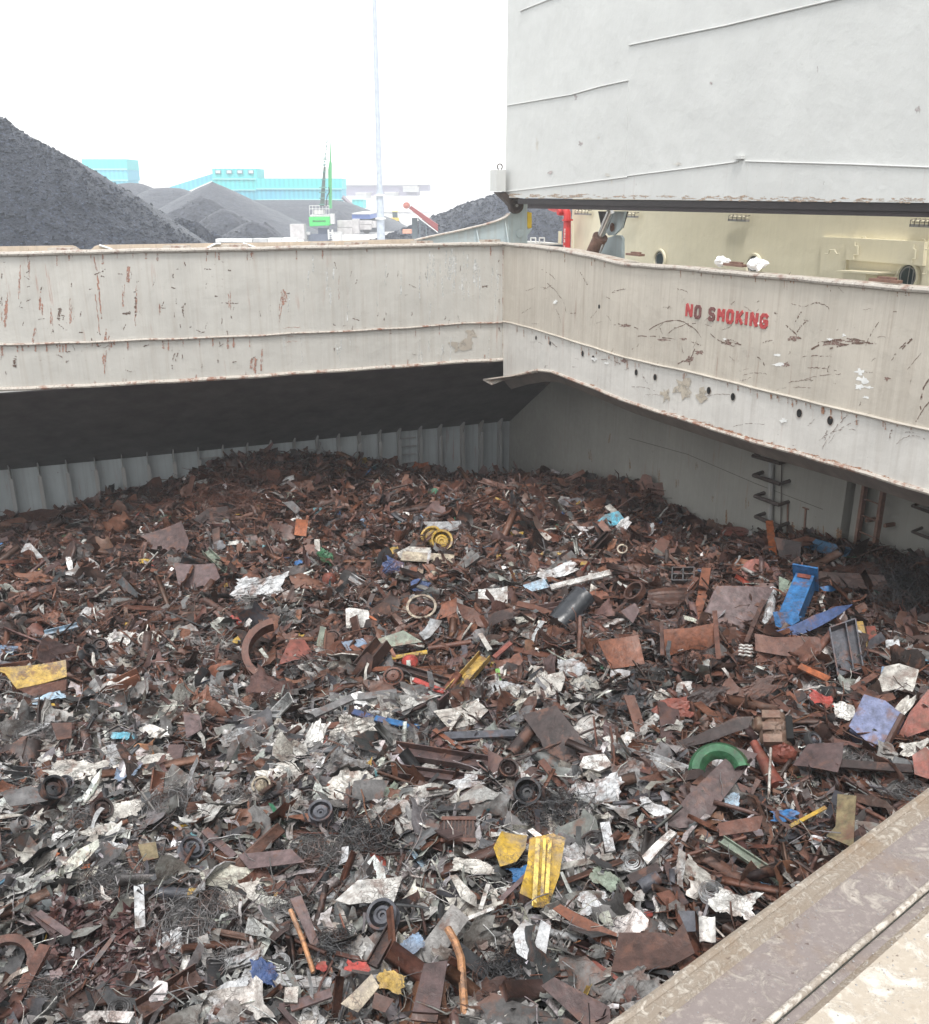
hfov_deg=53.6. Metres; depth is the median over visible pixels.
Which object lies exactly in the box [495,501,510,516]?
crumpled sheet
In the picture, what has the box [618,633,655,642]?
steel section
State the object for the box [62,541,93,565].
gear housing
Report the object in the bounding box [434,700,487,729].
sheet
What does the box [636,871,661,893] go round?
pipe
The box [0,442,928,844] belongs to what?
scrap rusty sheets
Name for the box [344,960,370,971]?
crumpled sheet
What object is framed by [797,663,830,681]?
steel bar
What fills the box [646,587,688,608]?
corrugated shell
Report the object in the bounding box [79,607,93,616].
crumpled sheet
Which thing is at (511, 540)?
steel section
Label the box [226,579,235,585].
crumpled sheet
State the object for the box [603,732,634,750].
crumpled sheet
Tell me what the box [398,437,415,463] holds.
hold ladder
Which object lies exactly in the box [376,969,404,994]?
crumpled sheet
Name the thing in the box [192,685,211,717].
crumpled sheet
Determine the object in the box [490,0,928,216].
hatch cover
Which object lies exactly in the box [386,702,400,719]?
crumpled sheet
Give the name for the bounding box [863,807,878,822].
bent plate
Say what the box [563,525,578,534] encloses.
crumpled sheet
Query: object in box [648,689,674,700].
crumpled sheet
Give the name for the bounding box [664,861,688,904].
flat bar
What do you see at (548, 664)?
bent plate
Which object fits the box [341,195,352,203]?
loading chute
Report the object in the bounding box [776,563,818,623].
box beam
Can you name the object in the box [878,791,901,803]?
crumpled sheet
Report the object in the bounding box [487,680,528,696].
crumpled sheet
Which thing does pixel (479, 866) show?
crumpled sheet
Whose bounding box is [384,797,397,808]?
crumpled sheet
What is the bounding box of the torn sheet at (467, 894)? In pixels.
[450,875,476,906]
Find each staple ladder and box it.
[751,453,790,532]
[911,503,928,539]
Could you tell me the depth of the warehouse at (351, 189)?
396.32 m
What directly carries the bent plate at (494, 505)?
on the scrap sections at (412, 964)
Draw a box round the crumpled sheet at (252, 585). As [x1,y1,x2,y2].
[230,571,288,604]
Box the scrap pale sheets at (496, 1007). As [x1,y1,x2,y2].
[0,645,679,1023]
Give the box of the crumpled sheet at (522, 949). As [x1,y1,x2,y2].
[513,919,535,959]
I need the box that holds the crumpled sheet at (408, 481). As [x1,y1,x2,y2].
[401,478,412,488]
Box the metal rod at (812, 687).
[798,685,819,691]
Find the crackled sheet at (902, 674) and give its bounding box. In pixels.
[878,663,918,691]
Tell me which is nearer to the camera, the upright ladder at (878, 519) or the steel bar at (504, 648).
the steel bar at (504, 648)
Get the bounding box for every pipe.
[3,631,10,644]
[21,579,59,584]
[154,887,188,898]
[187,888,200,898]
[202,597,232,616]
[213,1007,245,1022]
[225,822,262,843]
[230,615,240,624]
[241,756,250,760]
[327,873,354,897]
[350,594,358,608]
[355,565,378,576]
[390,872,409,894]
[428,639,471,650]
[434,903,444,927]
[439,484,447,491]
[473,605,483,614]
[482,599,489,608]
[505,724,535,756]
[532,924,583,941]
[548,209,572,247]
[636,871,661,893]
[699,943,712,951]
[750,740,784,790]
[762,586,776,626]
[783,674,793,686]
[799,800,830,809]
[863,779,900,799]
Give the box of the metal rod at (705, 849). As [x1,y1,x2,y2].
[666,835,746,861]
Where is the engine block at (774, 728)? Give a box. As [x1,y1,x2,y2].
[752,710,797,764]
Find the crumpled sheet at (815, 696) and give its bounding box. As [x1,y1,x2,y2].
[809,688,833,707]
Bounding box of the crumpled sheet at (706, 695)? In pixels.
[685,685,730,709]
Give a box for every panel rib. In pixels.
[532,838,539,905]
[540,838,545,894]
[545,838,551,893]
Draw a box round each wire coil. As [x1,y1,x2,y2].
[107,997,132,1011]
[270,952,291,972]
[581,830,603,853]
[620,851,645,874]
[698,880,723,903]
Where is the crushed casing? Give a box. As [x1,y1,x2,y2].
[478,586,507,602]
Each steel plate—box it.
[18,679,66,695]
[19,509,62,520]
[51,722,71,739]
[140,521,188,552]
[174,563,219,590]
[183,712,201,738]
[194,506,231,528]
[237,849,304,868]
[278,639,311,664]
[294,519,307,535]
[316,626,325,647]
[341,974,378,1011]
[342,638,367,650]
[370,630,421,646]
[372,992,393,1012]
[436,598,456,619]
[456,602,488,627]
[488,608,513,626]
[522,705,587,762]
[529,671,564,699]
[541,977,610,1023]
[598,635,644,668]
[611,923,694,972]
[620,603,639,622]
[647,483,663,495]
[652,537,675,560]
[662,747,756,828]
[669,716,753,747]
[678,911,695,931]
[706,586,773,628]
[718,815,762,836]
[755,634,821,661]
[774,537,800,561]
[779,576,791,593]
[793,742,843,772]
[794,690,806,702]
[818,571,888,589]
[820,562,880,574]
[827,794,856,845]
[895,689,928,740]
[912,747,928,778]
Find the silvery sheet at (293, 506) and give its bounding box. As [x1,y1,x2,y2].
[283,501,299,513]
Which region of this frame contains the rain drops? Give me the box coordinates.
[660,830,928,1023]
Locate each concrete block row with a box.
[290,224,306,238]
[337,220,351,226]
[337,227,352,234]
[352,219,359,233]
[360,220,372,223]
[360,224,371,229]
[372,221,376,227]
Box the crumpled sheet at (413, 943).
[400,932,424,953]
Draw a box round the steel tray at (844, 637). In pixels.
[829,618,863,680]
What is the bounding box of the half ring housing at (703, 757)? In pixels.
[688,742,750,771]
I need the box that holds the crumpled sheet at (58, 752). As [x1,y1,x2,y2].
[33,748,78,784]
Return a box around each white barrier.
[215,239,252,241]
[253,238,267,241]
[268,238,281,241]
[282,237,297,241]
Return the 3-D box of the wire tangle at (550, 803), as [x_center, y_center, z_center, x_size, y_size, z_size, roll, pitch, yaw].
[1.271,4.325,13.100,1.274,0.823,1.069,0,19,0]
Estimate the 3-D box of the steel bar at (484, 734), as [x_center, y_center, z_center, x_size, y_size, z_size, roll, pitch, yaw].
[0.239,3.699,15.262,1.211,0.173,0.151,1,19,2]
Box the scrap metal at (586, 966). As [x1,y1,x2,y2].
[0,448,928,1023]
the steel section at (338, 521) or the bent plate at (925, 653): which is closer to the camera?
the bent plate at (925, 653)
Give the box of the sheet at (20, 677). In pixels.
[0,660,66,689]
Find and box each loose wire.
[0,675,14,707]
[57,614,73,623]
[131,897,184,939]
[183,624,236,655]
[233,595,257,606]
[239,552,258,562]
[242,450,268,464]
[263,611,292,625]
[286,648,336,679]
[324,730,385,758]
[340,522,362,533]
[356,782,428,848]
[504,567,530,581]
[601,710,657,738]
[640,576,671,587]
[660,521,696,542]
[675,644,714,675]
[789,786,817,809]
[869,542,897,558]
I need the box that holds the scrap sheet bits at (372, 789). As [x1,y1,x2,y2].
[0,447,928,1023]
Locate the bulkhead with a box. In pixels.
[509,382,928,557]
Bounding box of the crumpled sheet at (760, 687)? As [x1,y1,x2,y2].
[741,675,783,698]
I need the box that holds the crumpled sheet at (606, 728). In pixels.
[594,719,617,749]
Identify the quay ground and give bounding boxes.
[298,196,485,241]
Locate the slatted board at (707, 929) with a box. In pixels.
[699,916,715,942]
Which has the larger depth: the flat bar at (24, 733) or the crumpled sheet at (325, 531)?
the crumpled sheet at (325, 531)
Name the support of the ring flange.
on the scrap sections at (412, 964)
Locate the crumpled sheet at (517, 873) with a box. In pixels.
[507,864,526,881]
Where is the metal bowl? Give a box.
[402,654,417,665]
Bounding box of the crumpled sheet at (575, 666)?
[557,658,587,676]
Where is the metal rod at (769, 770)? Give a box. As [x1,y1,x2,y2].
[767,747,771,804]
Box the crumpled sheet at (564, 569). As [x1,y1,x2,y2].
[537,561,578,579]
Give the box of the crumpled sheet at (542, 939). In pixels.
[535,920,550,952]
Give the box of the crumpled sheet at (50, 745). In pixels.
[40,729,75,753]
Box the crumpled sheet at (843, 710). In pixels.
[832,701,855,719]
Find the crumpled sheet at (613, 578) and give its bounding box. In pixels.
[602,566,627,583]
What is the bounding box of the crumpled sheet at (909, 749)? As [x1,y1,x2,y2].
[898,738,928,756]
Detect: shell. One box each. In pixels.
[548,586,594,629]
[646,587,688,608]
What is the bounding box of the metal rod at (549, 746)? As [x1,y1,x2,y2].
[515,725,600,761]
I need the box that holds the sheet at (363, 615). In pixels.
[345,608,368,628]
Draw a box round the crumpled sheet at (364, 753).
[343,746,381,763]
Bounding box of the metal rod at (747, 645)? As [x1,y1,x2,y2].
[739,644,752,646]
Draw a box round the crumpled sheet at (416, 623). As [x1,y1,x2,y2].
[410,621,425,633]
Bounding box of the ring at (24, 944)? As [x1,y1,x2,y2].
[0,934,34,965]
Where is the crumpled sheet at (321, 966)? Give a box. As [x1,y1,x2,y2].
[315,961,326,971]
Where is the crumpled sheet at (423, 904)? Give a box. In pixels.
[414,902,427,925]
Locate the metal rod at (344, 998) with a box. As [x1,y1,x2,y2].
[337,982,350,1021]
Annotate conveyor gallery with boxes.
[170,174,212,191]
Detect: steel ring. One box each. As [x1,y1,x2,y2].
[617,544,627,553]
[624,581,645,602]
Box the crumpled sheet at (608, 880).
[589,866,619,892]
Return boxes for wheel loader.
[389,211,400,222]
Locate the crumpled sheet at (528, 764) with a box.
[517,746,531,769]
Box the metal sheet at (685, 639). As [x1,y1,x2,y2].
[663,623,714,656]
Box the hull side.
[0,418,509,515]
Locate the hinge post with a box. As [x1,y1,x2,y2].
[507,198,531,242]
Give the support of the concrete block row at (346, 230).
on the quay ground
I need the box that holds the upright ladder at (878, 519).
[853,486,895,544]
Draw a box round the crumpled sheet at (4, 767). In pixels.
[0,758,16,784]
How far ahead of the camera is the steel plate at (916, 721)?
13.58 m
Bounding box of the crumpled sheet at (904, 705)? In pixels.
[895,695,916,714]
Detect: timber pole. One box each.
[288,908,315,973]
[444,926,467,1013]
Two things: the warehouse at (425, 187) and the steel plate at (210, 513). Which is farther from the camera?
the warehouse at (425, 187)
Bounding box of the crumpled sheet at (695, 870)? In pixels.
[683,854,726,913]
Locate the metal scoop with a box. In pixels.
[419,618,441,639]
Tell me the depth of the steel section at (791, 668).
15.84 m
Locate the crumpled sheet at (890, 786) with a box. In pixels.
[874,770,913,790]
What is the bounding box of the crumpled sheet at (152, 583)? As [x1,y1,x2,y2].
[140,569,175,588]
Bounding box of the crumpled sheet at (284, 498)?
[263,493,285,513]
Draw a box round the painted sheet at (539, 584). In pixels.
[523,579,548,590]
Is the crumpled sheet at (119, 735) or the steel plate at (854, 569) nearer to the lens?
the crumpled sheet at (119, 735)
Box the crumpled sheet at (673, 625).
[663,616,689,628]
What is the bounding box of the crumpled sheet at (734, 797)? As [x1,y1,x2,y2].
[724,792,739,805]
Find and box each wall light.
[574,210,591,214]
[627,212,638,217]
[728,214,749,221]
[909,218,928,227]
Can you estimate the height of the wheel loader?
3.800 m
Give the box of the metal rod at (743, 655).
[738,653,752,656]
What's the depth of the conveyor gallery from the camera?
227.90 m
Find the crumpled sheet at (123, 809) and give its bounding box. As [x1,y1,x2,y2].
[105,799,144,820]
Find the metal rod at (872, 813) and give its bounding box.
[856,802,885,820]
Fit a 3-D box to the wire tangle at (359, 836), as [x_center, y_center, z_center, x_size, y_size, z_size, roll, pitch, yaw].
[-1.389,4.589,12.936,1.224,0.767,0.909,0,19,0]
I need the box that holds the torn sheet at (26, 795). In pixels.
[0,786,47,805]
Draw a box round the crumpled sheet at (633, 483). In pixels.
[625,482,640,492]
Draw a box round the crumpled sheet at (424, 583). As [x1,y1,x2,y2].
[410,579,430,590]
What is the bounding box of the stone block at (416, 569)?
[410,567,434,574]
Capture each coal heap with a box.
[0,116,207,248]
[117,183,152,194]
[136,188,190,208]
[158,182,317,236]
[166,196,249,222]
[173,217,225,242]
[199,209,247,235]
[222,220,283,242]
[254,200,407,231]
[263,222,284,236]
[329,210,361,231]
[369,191,571,247]
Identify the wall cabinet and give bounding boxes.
[819,236,928,285]
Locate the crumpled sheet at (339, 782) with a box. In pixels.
[328,766,389,799]
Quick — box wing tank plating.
[0,361,549,469]
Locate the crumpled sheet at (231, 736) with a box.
[218,725,253,746]
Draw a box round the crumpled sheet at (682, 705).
[651,695,693,717]
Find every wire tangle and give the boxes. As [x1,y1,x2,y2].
[5,968,80,1007]
[7,721,74,744]
[58,797,116,830]
[65,854,143,901]
[132,770,209,841]
[135,853,159,874]
[138,874,260,970]
[148,699,181,711]
[162,471,286,522]
[172,897,245,992]
[214,776,267,811]
[235,688,283,710]
[254,888,324,924]
[284,829,357,877]
[304,921,370,968]
[323,800,405,864]
[355,705,393,726]
[395,789,466,819]
[462,672,497,688]
[472,944,530,986]
[508,776,593,834]
[840,549,928,623]
[842,742,884,774]
[875,548,928,587]
[886,778,928,803]
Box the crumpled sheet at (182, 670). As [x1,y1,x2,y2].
[178,667,207,678]
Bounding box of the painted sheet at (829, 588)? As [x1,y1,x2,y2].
[820,585,835,591]
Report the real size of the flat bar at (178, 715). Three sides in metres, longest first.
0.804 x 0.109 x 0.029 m
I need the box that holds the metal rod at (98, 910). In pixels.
[74,885,131,927]
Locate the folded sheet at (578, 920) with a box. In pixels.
[553,904,616,948]
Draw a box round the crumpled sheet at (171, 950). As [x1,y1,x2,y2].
[155,926,182,955]
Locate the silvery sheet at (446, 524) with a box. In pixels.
[423,521,460,531]
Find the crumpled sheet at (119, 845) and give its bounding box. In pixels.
[90,841,127,866]
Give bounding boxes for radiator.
[441,816,475,843]
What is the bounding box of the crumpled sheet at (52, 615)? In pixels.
[36,609,60,626]
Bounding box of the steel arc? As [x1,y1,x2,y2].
[241,618,273,676]
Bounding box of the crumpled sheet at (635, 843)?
[631,838,672,865]
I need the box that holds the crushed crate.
[849,694,905,745]
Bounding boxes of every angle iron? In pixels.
[277,1005,298,1023]
[279,995,308,1007]
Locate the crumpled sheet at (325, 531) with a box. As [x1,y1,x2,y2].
[322,525,350,540]
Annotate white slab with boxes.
[397,547,429,558]
[579,754,610,772]
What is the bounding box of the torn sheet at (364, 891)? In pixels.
[335,876,402,904]
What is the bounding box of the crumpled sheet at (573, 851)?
[561,842,584,888]
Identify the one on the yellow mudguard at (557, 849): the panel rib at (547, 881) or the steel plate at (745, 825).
the panel rib at (547, 881)
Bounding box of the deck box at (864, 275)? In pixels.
[836,270,895,280]
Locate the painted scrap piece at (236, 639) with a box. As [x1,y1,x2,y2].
[232,630,243,642]
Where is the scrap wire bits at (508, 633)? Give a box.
[0,447,928,1023]
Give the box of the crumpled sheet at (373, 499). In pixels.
[364,496,377,506]
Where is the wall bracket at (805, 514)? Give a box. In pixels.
[802,507,808,528]
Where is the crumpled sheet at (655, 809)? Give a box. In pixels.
[632,796,671,818]
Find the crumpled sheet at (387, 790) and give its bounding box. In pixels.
[383,781,400,801]
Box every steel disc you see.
[721,526,748,536]
[742,559,769,580]
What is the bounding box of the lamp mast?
[372,0,385,239]
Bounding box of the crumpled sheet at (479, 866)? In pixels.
[449,856,495,873]
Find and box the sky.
[0,0,507,195]
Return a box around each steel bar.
[29,909,56,935]
[35,910,71,936]
[134,884,145,929]
[201,827,236,858]
[289,988,331,1012]
[304,694,353,721]
[314,539,319,556]
[349,645,380,665]
[351,709,373,717]
[354,689,396,700]
[372,666,389,671]
[374,715,418,728]
[392,650,427,659]
[412,677,444,693]
[432,728,468,751]
[442,729,514,739]
[468,906,493,920]
[478,633,491,651]
[478,884,489,909]
[492,642,512,658]
[495,668,501,680]
[499,873,524,900]
[538,758,568,792]
[550,570,611,590]
[587,955,617,985]
[600,821,615,852]
[604,504,630,524]
[619,483,627,516]
[626,862,661,885]
[659,621,663,655]
[689,595,706,622]
[697,568,710,595]
[705,587,715,611]
[712,610,720,659]
[744,599,765,642]
[766,520,776,565]
[789,806,826,827]
[792,793,804,825]
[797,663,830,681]
[839,759,911,773]
[850,672,877,690]
[857,621,867,646]
[866,626,882,663]
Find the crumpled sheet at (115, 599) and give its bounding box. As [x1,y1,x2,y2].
[102,597,131,605]
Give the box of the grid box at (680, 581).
[671,567,694,583]
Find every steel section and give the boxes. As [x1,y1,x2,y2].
[0,537,7,542]
[0,559,23,568]
[0,649,81,677]
[0,765,32,776]
[0,986,7,1001]
[26,613,64,626]
[32,649,37,658]
[40,562,97,586]
[54,668,140,708]
[72,592,80,599]
[76,647,96,680]
[122,605,172,618]
[128,618,143,631]
[137,487,150,493]
[150,568,164,572]
[151,788,162,800]
[167,744,184,770]
[178,554,223,570]
[194,651,225,670]
[200,719,219,736]
[206,734,221,748]
[218,698,253,714]
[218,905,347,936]
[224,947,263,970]
[225,535,257,547]
[238,752,252,760]
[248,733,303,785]
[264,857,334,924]
[266,606,281,615]
[273,718,303,728]
[294,577,320,596]
[322,697,333,717]
[323,629,334,648]
[331,583,345,596]
[335,516,350,525]
[347,573,374,588]
[347,636,391,677]
[385,904,468,993]
[401,487,412,492]
[404,665,455,679]
[447,949,478,977]
[456,968,480,983]
[457,552,484,567]
[461,490,501,506]
[472,974,522,1000]
[485,537,516,541]
[509,601,560,619]
[536,551,576,580]
[539,594,547,604]
[554,969,567,978]
[582,626,589,638]
[586,516,598,519]
[587,531,614,551]
[592,521,608,536]
[593,642,645,670]
[608,726,626,796]
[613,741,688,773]
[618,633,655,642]
[626,514,647,526]
[645,683,661,693]
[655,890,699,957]
[657,700,680,743]
[683,575,698,589]
[695,545,731,576]
[715,529,729,545]
[739,546,756,553]
[778,628,790,634]
[787,665,836,677]
[819,532,835,542]
[908,607,923,626]
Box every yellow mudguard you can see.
[493,831,526,866]
[519,833,565,907]
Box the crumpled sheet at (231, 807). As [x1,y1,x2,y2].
[218,789,246,814]
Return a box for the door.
[845,238,927,265]
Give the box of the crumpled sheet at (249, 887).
[218,879,259,908]
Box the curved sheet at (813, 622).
[777,604,852,635]
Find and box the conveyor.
[403,202,437,238]
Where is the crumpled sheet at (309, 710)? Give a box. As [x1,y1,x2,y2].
[303,708,317,712]
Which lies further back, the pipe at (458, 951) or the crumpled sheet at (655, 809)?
the crumpled sheet at (655, 809)
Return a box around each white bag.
[714,256,730,266]
[747,257,768,271]
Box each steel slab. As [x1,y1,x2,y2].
[410,1013,438,1023]
[412,960,447,1014]
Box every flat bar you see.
[0,856,20,869]
[18,584,55,603]
[19,715,75,735]
[43,561,60,573]
[59,598,81,603]
[59,611,76,615]
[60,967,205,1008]
[128,813,138,821]
[137,880,158,896]
[145,504,159,511]
[166,611,211,631]
[171,707,187,722]
[186,476,195,498]
[194,613,200,644]
[212,527,222,553]
[231,550,259,554]
[241,968,331,988]
[263,609,273,614]
[286,486,307,497]
[327,722,338,729]
[349,501,363,512]
[365,593,375,609]
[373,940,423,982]
[386,906,401,1011]
[408,849,424,866]
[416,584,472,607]
[431,572,483,579]
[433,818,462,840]
[447,550,474,583]
[450,942,490,979]
[486,577,505,583]
[513,646,549,657]
[516,592,541,596]
[516,601,552,617]
[586,472,596,488]
[588,650,613,669]
[603,595,646,597]
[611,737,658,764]
[612,494,648,506]
[623,695,647,740]
[644,911,652,916]
[645,890,660,907]
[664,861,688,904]
[666,766,715,781]
[693,701,750,743]
[701,853,712,908]
[786,525,803,552]
[793,728,814,732]
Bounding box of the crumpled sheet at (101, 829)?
[79,822,116,835]
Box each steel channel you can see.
[44,622,78,635]
[135,963,204,1023]
[202,548,235,579]
[223,711,280,719]
[367,923,397,967]
[390,661,448,685]
[390,763,473,784]
[392,741,504,770]
[439,498,463,507]
[444,651,490,692]
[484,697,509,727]
[718,835,784,884]
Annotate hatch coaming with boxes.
[0,242,502,390]
[483,242,928,506]
[608,788,928,1023]
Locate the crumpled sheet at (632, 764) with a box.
[610,757,651,795]
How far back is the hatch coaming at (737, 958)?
1.93 m
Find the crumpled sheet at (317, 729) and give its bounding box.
[305,718,330,742]
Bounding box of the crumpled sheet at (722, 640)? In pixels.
[719,625,732,646]
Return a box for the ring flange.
[406,594,436,618]
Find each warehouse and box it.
[346,184,419,195]
[355,192,371,198]
[384,192,398,196]
[403,186,419,191]
[418,184,430,190]
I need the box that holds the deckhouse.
[572,199,928,284]
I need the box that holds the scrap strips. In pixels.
[0,442,928,1023]
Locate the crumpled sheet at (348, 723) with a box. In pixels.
[329,714,376,742]
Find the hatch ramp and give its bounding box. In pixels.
[414,213,509,242]
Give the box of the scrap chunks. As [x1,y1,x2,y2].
[1,458,925,1023]
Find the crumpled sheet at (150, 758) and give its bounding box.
[113,753,172,767]
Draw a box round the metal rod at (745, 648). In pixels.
[739,647,752,649]
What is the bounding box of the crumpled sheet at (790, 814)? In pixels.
[770,809,799,821]
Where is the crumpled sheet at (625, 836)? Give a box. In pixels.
[617,832,641,840]
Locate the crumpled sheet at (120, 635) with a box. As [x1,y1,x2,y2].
[105,631,135,648]
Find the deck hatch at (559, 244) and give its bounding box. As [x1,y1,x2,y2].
[527,231,562,246]
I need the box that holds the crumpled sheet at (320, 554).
[317,548,332,565]
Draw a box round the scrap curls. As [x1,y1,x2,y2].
[0,449,927,1023]
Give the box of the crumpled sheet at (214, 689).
[203,681,241,698]
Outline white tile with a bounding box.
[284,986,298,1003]
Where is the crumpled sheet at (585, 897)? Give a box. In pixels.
[577,889,606,915]
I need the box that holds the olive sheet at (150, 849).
[138,842,158,861]
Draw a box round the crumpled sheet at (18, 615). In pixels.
[1,602,39,620]
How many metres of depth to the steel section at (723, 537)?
23.41 m
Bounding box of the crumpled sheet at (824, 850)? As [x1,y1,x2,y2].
[820,840,828,855]
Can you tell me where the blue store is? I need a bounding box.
[352,211,376,218]
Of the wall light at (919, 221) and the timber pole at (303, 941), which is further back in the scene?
the wall light at (919, 221)
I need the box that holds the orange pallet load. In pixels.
[403,229,411,233]
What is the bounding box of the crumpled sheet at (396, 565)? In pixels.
[382,555,403,574]
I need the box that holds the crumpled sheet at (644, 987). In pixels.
[598,965,660,1001]
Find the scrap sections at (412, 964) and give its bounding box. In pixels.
[0,450,928,1023]
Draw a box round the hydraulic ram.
[586,210,628,258]
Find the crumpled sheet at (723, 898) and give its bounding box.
[708,886,763,919]
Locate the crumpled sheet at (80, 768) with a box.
[42,759,109,780]
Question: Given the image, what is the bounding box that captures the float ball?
[322,572,335,584]
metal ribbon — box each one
[5,924,22,955]
[91,807,103,827]
[97,732,100,747]
[233,683,239,700]
[257,546,265,559]
[264,865,297,895]
[306,967,320,1019]
[362,663,368,691]
[368,988,380,1008]
[427,550,430,563]
[662,815,667,851]
[665,640,672,663]
[762,786,798,833]
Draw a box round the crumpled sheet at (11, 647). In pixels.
[0,645,17,654]
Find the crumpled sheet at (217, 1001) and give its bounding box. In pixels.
[205,975,248,1019]
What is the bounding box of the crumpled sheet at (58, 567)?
[48,564,65,575]
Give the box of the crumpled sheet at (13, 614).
[9,610,27,619]
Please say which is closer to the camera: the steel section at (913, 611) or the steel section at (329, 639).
the steel section at (913, 611)
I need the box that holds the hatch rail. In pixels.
[0,239,414,251]
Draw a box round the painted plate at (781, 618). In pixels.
[773,612,799,627]
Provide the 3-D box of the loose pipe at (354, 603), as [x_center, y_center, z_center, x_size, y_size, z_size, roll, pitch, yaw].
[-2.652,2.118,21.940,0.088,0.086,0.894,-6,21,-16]
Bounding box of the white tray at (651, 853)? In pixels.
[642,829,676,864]
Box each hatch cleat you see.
[47,247,77,250]
[163,245,190,247]
[221,244,247,246]
[310,242,334,244]
[344,242,367,244]
[410,241,432,242]
[479,239,500,241]
[626,252,644,256]
[723,261,746,266]
[869,276,902,283]
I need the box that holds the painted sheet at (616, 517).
[598,511,623,526]
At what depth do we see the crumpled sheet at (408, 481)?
31.21 m
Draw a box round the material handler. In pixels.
[304,140,342,240]
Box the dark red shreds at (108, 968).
[39,888,178,1010]
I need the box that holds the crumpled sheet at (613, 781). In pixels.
[567,772,623,812]
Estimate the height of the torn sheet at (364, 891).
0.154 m
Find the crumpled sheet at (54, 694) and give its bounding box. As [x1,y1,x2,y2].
[32,691,65,704]
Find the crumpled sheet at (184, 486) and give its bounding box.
[180,482,206,499]
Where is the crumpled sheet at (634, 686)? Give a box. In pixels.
[602,679,648,714]
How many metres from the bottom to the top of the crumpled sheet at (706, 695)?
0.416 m
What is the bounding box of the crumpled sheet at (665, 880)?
[659,873,685,891]
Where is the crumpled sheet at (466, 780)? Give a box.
[448,774,483,788]
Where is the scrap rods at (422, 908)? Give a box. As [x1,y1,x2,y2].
[0,450,928,1023]
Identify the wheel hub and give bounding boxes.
[10,815,30,832]
[37,775,67,805]
[58,775,73,790]
[78,643,97,662]
[89,797,113,820]
[92,637,108,652]
[137,632,153,644]
[177,836,204,861]
[251,776,270,795]
[307,799,333,826]
[326,629,340,641]
[366,898,399,931]
[383,667,403,686]
[420,526,438,544]
[430,529,452,549]
[497,758,518,780]
[513,777,541,810]
[803,731,822,745]
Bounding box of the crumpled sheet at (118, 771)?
[114,761,142,781]
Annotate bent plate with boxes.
[0,529,18,541]
[0,780,16,791]
[19,602,35,608]
[36,635,75,663]
[42,987,95,1021]
[66,781,102,804]
[77,615,100,631]
[86,532,96,543]
[106,744,120,766]
[119,629,149,644]
[161,764,199,800]
[164,623,203,649]
[167,556,180,568]
[172,861,235,919]
[177,868,200,874]
[178,696,191,707]
[217,665,240,669]
[238,867,270,883]
[244,805,271,850]
[246,742,273,773]
[249,487,264,492]
[249,539,256,550]
[263,881,286,894]
[271,492,289,500]
[272,632,291,646]
[273,1017,289,1023]
[287,619,302,623]
[294,544,314,562]
[294,559,302,564]
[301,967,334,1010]
[326,653,358,660]
[330,746,376,770]
[354,853,374,881]
[362,568,380,578]
[369,525,382,531]
[409,787,428,806]
[439,588,451,595]
[450,479,465,490]
[461,1001,477,1019]
[488,502,505,513]
[500,542,515,552]
[503,566,521,570]
[509,491,515,509]
[542,650,556,672]
[558,638,574,649]
[583,984,591,994]
[588,497,605,507]
[610,576,618,595]
[620,527,627,536]
[622,478,629,490]
[636,474,652,490]
[652,909,674,912]
[699,730,749,748]
[701,540,723,547]
[814,769,829,776]
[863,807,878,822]
[864,607,873,618]
[879,644,928,660]
[897,695,918,710]
[912,776,928,781]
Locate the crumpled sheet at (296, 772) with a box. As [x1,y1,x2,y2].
[254,760,324,787]
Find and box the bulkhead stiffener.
[848,484,861,542]
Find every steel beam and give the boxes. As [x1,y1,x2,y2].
[2,944,50,1012]
[401,551,454,565]
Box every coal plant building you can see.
[81,159,139,183]
[212,168,264,199]
[256,178,346,200]
[352,199,366,207]
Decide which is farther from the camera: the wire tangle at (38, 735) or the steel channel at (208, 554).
the steel channel at (208, 554)
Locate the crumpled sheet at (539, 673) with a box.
[526,665,547,694]
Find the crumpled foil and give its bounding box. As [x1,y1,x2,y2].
[886,639,899,647]
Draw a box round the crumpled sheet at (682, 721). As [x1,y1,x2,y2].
[657,720,688,726]
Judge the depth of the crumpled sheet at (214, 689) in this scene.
17.74 m
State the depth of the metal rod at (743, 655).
16.74 m
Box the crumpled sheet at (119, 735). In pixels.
[110,732,137,739]
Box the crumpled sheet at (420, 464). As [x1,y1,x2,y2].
[412,462,428,468]
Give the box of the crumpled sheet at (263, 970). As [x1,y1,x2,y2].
[250,956,277,986]
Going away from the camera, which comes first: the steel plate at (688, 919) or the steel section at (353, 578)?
the steel plate at (688, 919)
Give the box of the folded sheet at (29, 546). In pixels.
[21,543,42,559]
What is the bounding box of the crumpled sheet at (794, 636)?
[780,634,809,659]
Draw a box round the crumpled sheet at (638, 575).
[623,568,650,577]

